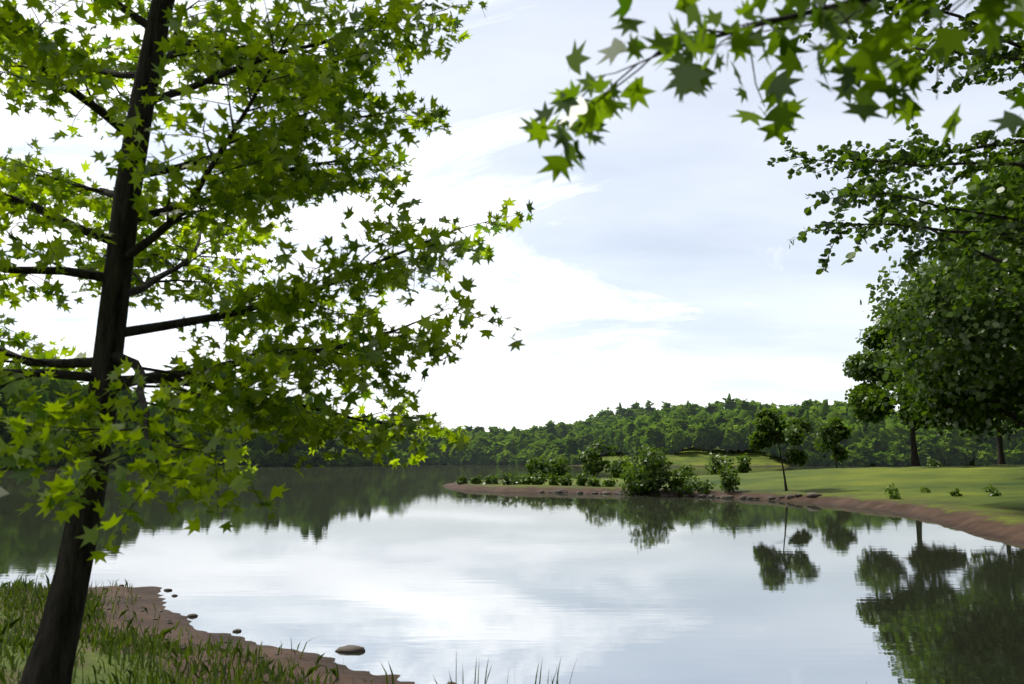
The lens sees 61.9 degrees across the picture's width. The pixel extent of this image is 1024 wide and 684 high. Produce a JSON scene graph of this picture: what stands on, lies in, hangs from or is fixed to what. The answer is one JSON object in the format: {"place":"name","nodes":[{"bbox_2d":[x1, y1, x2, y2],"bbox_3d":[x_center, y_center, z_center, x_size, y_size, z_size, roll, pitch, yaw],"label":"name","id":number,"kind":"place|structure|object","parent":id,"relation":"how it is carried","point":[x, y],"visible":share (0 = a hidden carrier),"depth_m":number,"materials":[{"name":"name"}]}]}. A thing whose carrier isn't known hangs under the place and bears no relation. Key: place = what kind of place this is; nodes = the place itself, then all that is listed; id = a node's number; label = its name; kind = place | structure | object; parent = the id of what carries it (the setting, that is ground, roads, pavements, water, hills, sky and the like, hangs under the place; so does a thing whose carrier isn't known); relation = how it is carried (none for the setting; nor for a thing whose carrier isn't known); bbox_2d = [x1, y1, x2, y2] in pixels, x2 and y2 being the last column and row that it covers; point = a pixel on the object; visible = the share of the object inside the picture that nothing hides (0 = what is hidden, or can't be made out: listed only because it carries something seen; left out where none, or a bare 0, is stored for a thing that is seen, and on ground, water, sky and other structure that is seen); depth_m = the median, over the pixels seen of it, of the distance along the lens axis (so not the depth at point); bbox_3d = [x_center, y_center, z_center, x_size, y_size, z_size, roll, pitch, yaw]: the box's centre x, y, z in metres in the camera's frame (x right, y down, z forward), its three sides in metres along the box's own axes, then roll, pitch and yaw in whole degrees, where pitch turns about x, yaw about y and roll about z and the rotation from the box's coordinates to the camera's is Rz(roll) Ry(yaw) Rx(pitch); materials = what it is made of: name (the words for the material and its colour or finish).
{"place":"outdoors","nodes":[
{"label":"outdoors","id":0,"kind":"place"},
{"bbox_2d":[0,465,1023,683],"bbox_3d":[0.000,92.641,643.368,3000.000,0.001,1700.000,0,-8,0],"label":"water","id":1,"kind":"structure","parent":0,"point":[419,574],"depth_m":16.26,"materials":[{"name":"liquid"}]},
{"bbox_2d":[0,445,1023,683],"bbox_3d":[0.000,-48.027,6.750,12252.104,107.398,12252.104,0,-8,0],"label":"ground","id":2,"kind":"structure","parent":0,"point":[975,508],"depth_m":39.40,"materials":[{"name":"green plant"}]},
{"bbox_2d":[0,0,534,683],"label":"sweetgum","id":3,"kind":"object","parent":2,"relation":"on","point":[306,86],"depth_m":6.34,"materials":[{"name":"green plant"}]},
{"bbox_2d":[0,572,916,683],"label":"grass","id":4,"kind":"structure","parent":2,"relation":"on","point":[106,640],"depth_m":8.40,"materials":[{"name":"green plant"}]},
{"bbox_2d":[97,490,821,683],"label":"shore rocks","id":5,"kind":"object","parent":2,"relation":"on","point":[350,649],"visible":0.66,"depth_m":47.38,"materials":[{"name":"grey stone"}]},
{"bbox_2d":[0,363,1023,468],"bbox_3d":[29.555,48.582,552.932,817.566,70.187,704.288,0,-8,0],"label":"forest","id":6,"kind":"object","parent":2,"relation":"on","point":[673,429],"depth_m":483.53,"materials":[{"name":"green plant"}]},
{"bbox_2d":[455,438,1001,498],"bbox_3d":[14.783,9.514,68.171,42.959,5.039,75.856,-3,-9,21],"label":"bush","id":7,"kind":"object","parent":2,"relation":"on","point":[644,485],"depth_m":63.46,"materials":[{"name":"green plant"}]},
{"bbox_2d":[748,407,814,490],"bbox_3d":[16.806,6.630,52.763,3.936,5.318,4.723,0,-8,0],"label":"tree","id":8,"kind":"object","parent":2,"relation":"on","point":[795,433],"depth_m":53.03,"materials":[{"name":"green plant"}]},
{"bbox_2d":[814,415,852,467],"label":"tree","id":9,"kind":"object","parent":2,"relation":"on","point":[836,430],"depth_m":84.23,"materials":[{"name":"green plant"}]},
{"bbox_2d":[842,288,947,466],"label":"tree","id":10,"kind":"object","parent":2,"relation":"on","point":[858,367],"depth_m":78.99,"materials":[{"name":"green plant"}]},
{"bbox_2d":[860,128,1023,442],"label":"tree","id":11,"kind":"object","parent":2,"relation":"on","point":[951,380],"depth_m":31.18,"materials":[{"name":"green plant"}]},
{"bbox_2d":[901,259,1021,347],"bbox_3d":[33.726,-2.430,52.339,12.604,15.197,16.616,7,-11,-40],"label":"tree","id":12,"kind":"object","parent":2,"relation":"on","point":[916,294],"depth_m":55.13,"materials":[{"name":"green plant"}]},
{"bbox_2d":[982,409,1022,464],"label":"tree","id":13,"kind":"object","parent":2,"relation":"on","point":[1001,458],"depth_m":87.14,"materials":[{"name":"plant"}]},
{"bbox_2d":[0,0,1023,431],"label":"sky","id":14,"kind":"structure","parent":0,"point":[665,269],"materials":[{"name":"white"}]},
{"bbox_2d":[565,0,966,130],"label":"tree branch","id":15,"kind":"object","parent":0,"point":[832,6],"visible":0.63,"depth_m":2.77,"materials":[{"name":"brown plant"}]},
{"bbox_2d":[518,0,1023,182],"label":"leaves","id":16,"kind":"object","parent":15,"relation":"attached to","point":[868,55],"visible":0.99,"depth_m":2.75,"materials":[{"name":"green plant"}]},
{"bbox_2d":[766,0,1023,317],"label":"tree","id":17,"kind":"object","parent":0,"point":[919,149],"depth_m":10.73,"materials":[{"name":"green plant"}]}
]}

